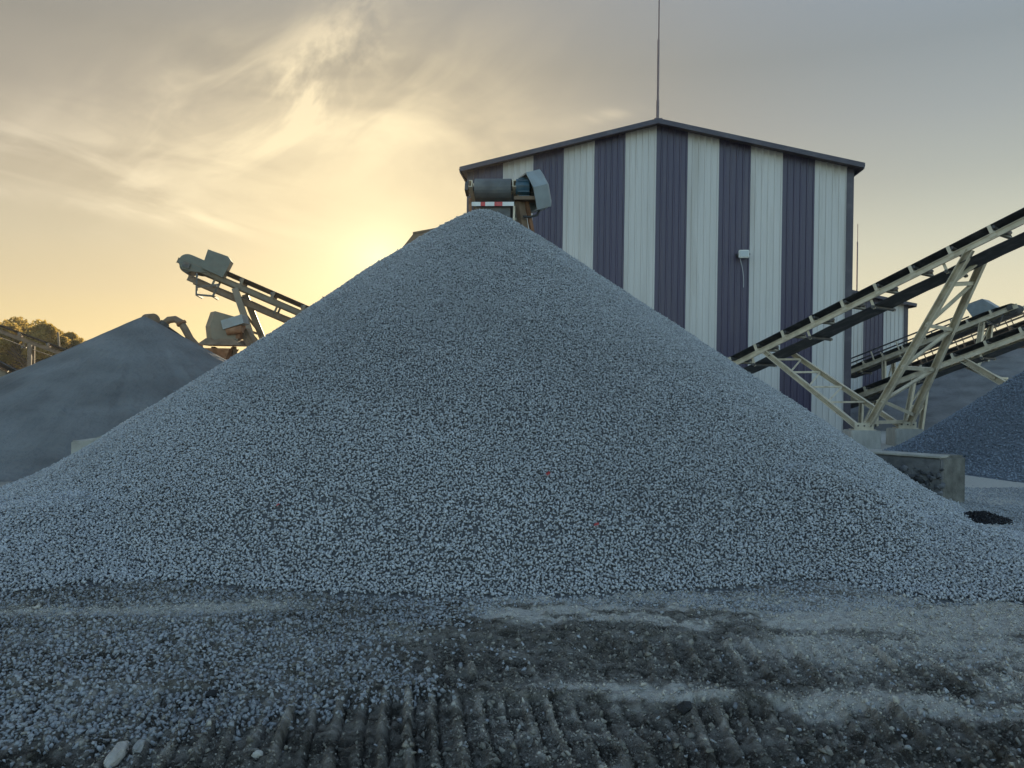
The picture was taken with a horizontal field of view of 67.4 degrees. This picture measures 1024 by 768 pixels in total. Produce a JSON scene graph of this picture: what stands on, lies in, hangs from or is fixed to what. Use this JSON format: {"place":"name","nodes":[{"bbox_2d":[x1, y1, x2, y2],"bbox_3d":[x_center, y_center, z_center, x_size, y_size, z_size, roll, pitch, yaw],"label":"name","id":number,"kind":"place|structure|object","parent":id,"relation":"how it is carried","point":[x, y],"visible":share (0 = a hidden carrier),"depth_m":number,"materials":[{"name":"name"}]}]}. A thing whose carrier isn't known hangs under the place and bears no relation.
{"place":"outdoors","nodes":[
{"label":"outdoors","id":0,"kind":"place"},
{"bbox_2d":[0,360,16,376],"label":"belt conveyor","id":1,"kind":"object","parent":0,"point":[6,367],"visible":0.02,"depth_m":27.60,"materials":[{"name":"grey metal"}]},
{"bbox_2d":[0,431,1023,767],"bbox_3d":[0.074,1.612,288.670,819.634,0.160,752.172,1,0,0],"label":"ground","id":2,"kind":"structure","parent":0,"point":[336,727],"depth_m":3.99,"materials":[{"name":"grey gravel"}]},
{"bbox_2d":[0,316,32,372],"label":"tree","id":3,"kind":"object","parent":2,"relation":"on","point":[21,323],"visible":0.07,"depth_m":57.67,"materials":[{"name":"green plant"}]},
{"bbox_2d":[0,325,66,366],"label":"belt conveyor","id":4,"kind":"object","parent":2,"relation":"on","point":[30,345],"visible":0.42,"depth_m":34.89,"materials":[{"name":"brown metal"}]},
{"bbox_2d":[0,319,82,367],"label":"tree","id":5,"kind":"object","parent":2,"relation":"on","point":[44,330],"visible":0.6,"depth_m":52.94,"materials":[{"name":"green plant"}]},
{"bbox_2d":[11,330,83,368],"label":"tree","id":6,"kind":"object","parent":2,"relation":"on","point":[72,335],"visible":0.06,"depth_m":54.60,"materials":[{"name":"green plant"}]},
{"bbox_2d":[71,436,101,454],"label":"concrete block","id":7,"kind":"structure","parent":2,"relation":"on","point":[76,445],"depth_m":10.60,"materials":[{"name":"grey concrete"}]},
{"bbox_2d":[0,317,225,481],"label":"sand pile","id":8,"kind":"object","parent":2,"relation":"on","point":[52,408],"visible":0.45,"depth_m":14.91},
{"bbox_2d":[103,740,128,767],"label":"rock","id":9,"kind":"object","parent":2,"relation":"on","point":[116,755],"visible":0.99,"depth_m":3.22,"materials":[{"name":"grey stone"}]},
{"bbox_2d":[132,739,145,752],"bbox_3d":[-1.612,1.566,3.323,0.038,0.041,0.117,1,0,-7],"label":"rock","id":10,"kind":"object","parent":2,"relation":"on","point":[138,746],"visible":1,"depth_m":3.30,"materials":[{"name":"grey stone"}]},
{"bbox_2d":[142,313,181,335],"bbox_3d":[-7.797,-0.080,19.628,1.059,3.173,3.440,1,0,30],"label":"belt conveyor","id":11,"kind":"object","parent":2,"relation":"on","point":[154,317],"visible":0.04,"depth_m":18.32,"materials":[{"name":"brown metal"}]},
{"bbox_2d":[163,316,202,346],"bbox_3d":[-8.106,-0.125,19.600,1.860,3.212,0.249,1,0,0],"label":"curved pipe","id":12,"kind":"object","parent":2,"relation":"on","point":[182,325],"visible":0.41,"depth_m":19.53,"materials":[{"name":"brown metal"}]},
{"bbox_2d":[206,689,218,698],"bbox_3d":[-1.529,1.583,3.922,0.047,0.046,0.067,1,0,44],"label":"rock","id":13,"kind":"object","parent":2,"relation":"on","point":[212,693],"visible":0.98,"depth_m":3.91,"materials":[{"name":"stone"}]},
{"bbox_2d":[199,311,254,359],"bbox_3d":[-7.806,-0.327,23.317,3.441,3.690,1.281,1,0,7],"label":"feed hopper","id":14,"kind":"object","parent":2,"relation":"on","point":[222,329],"visible":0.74,"depth_m":23.09,"materials":[{"name":"metal"}]},
{"bbox_2d":[176,249,308,340],"bbox_3d":[-6.799,-1.355,25.497,8.138,5.797,1.985,1,0,-12],"label":"belt conveyor","id":15,"kind":"object","parent":2,"relation":"on","point":[214,266],"visible":0.51,"depth_m":24.87,"materials":[{"name":"grey metal"}]},
{"bbox_2d":[251,750,262,758],"bbox_3d":[-1.091,1.592,3.297,0.047,0.041,0.035,1,0,3],"label":"rock","id":16,"kind":"object","parent":2,"relation":"on","point":[256,754],"visible":1,"depth_m":3.28,"materials":[{"name":"grey stone"}]},
{"bbox_2d":[404,228,434,245],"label":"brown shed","id":17,"kind":"structure","parent":2,"relation":"on","point":[415,235],"depth_m":22.05,"materials":[{"name":"metal"}]},
{"bbox_2d":[465,169,550,232],"bbox_3d":[0.141,-1.042,19.739,1.514,5.338,13.320,1,0,2],"label":"belt conveyor","id":18,"kind":"object","parent":2,"relation":"on","point":[522,198],"visible":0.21,"depth_m":13.30,"materials":[{"name":"grey metal"}]},
{"bbox_2d":[0,209,1023,604],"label":"gravel pile","id":19,"kind":"object","parent":2,"relation":"on","point":[424,413],"visible":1,"depth_m":7.40,"materials":[{"name":"gravel"}]},
{"bbox_2d":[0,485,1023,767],"bbox_3d":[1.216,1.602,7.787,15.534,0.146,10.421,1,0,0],"label":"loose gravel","id":20,"kind":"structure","parent":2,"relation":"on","point":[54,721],"depth_m":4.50,"materials":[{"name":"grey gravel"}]},
{"bbox_2d":[459,118,864,432],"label":"striped shed","id":21,"kind":"structure","parent":2,"relation":"on","point":[669,219],"depth_m":27.89,"materials":[{"name":"white metal"}]},
{"bbox_2d":[654,0,661,118],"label":"mast","id":22,"kind":"object","parent":21,"relation":"on","point":[657,100],"visible":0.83,"depth_m":27.87,"materials":[{"name":"metal"}]},
{"bbox_2d":[735,250,749,287],"bbox_3d":[8.305,-4.138,27.612,0.480,1.312,0.376,1,0,5],"label":"floodlight","id":23,"kind":"object","parent":21,"relation":"attached to","point":[743,254],"visible":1,"depth_m":27.44,"materials":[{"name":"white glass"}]},
{"bbox_2d":[677,701,691,714],"bbox_3d":[0.856,1.601,3.804,0.078,0.067,0.065,1,0,-2],"label":"clod","id":24,"kind":"object","parent":2,"relation":"on","point":[683,707],"visible":1,"depth_m":3.78,"materials":[{"name":"brown soil"}]},
{"bbox_2d":[843,429,880,448],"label":"footing block","id":25,"kind":"structure","parent":2,"relation":"on","point":[869,439],"depth_m":20.70,"materials":[{"name":"concrete"}]},
{"bbox_2d":[851,290,916,390],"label":"striped shed","id":26,"kind":"structure","parent":2,"relation":"on","point":[883,328],"depth_m":45.73,"materials":[{"name":"white metal"}]},
{"bbox_2d":[856,224,857,290],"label":"mast","id":27,"kind":"object","parent":26,"relation":"on","point":[857,262],"visible":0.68,"depth_m":46.47,"materials":[{"name":"metal"}]},
{"bbox_2d":[886,428,923,445],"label":"footing block","id":28,"kind":"structure","parent":2,"relation":"on","point":[895,436],"depth_m":21.90,"materials":[{"name":"concrete"}]},
{"bbox_2d":[728,208,1023,430],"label":"belt conveyor","id":29,"kind":"object","parent":28,"relation":"on","point":[962,249],"visible":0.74,"depth_m":20.75,"materials":[{"name":"beige metal"}]},
{"bbox_2d":[869,449,964,502],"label":"masonry wall","id":30,"kind":"structure","parent":2,"relation":"on","point":[943,475],"depth_m":10.84,"materials":[{"name":"concrete"}]},
{"bbox_2d":[850,348,1023,430],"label":"sand pile","id":31,"kind":"object","parent":2,"relation":"on","point":[952,392],"visible":0.16,"depth_m":32.61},
{"bbox_2d":[851,326,1023,429],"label":"belt conveyor","id":32,"kind":"object","parent":2,"relation":"on","point":[970,357],"visible":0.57,"depth_m":27.40,"materials":[{"name":"beige metal"}]},
{"bbox_2d":[851,299,1023,378],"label":"belt conveyor","id":33,"kind":"object","parent":2,"relation":"on","point":[987,314],"visible":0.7,"depth_m":35.26,"materials":[{"name":"grey metal"}]},
{"bbox_2d":[884,370,1023,482],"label":"gravel pile","id":34,"kind":"object","parent":2,"relation":"on","point":[983,435],"visible":0.77,"depth_m":15.82,"materials":[{"name":"grey gravel"}]},
{"bbox_2d":[908,312,1023,365],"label":"belt conveyor","id":35,"kind":"object","parent":2,"relation":"on","point":[918,362],"visible":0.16,"depth_m":47.05,"materials":[{"name":"metal"}]},
{"bbox_2d":[964,510,1012,524],"bbox_3d":[5.823,1.645,9.518,0.960,0.147,1.360,1,0,0],"label":"chip heap","id":36,"kind":"object","parent":2,"relation":"on","point":[984,517],"visible":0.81,"depth_m":9.39,"materials":[{"name":"black gravel"}]},
{"bbox_2d":[0,0,1023,372],"label":"sky","id":37,"kind":"structure","parent":0,"point":[303,144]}
]}

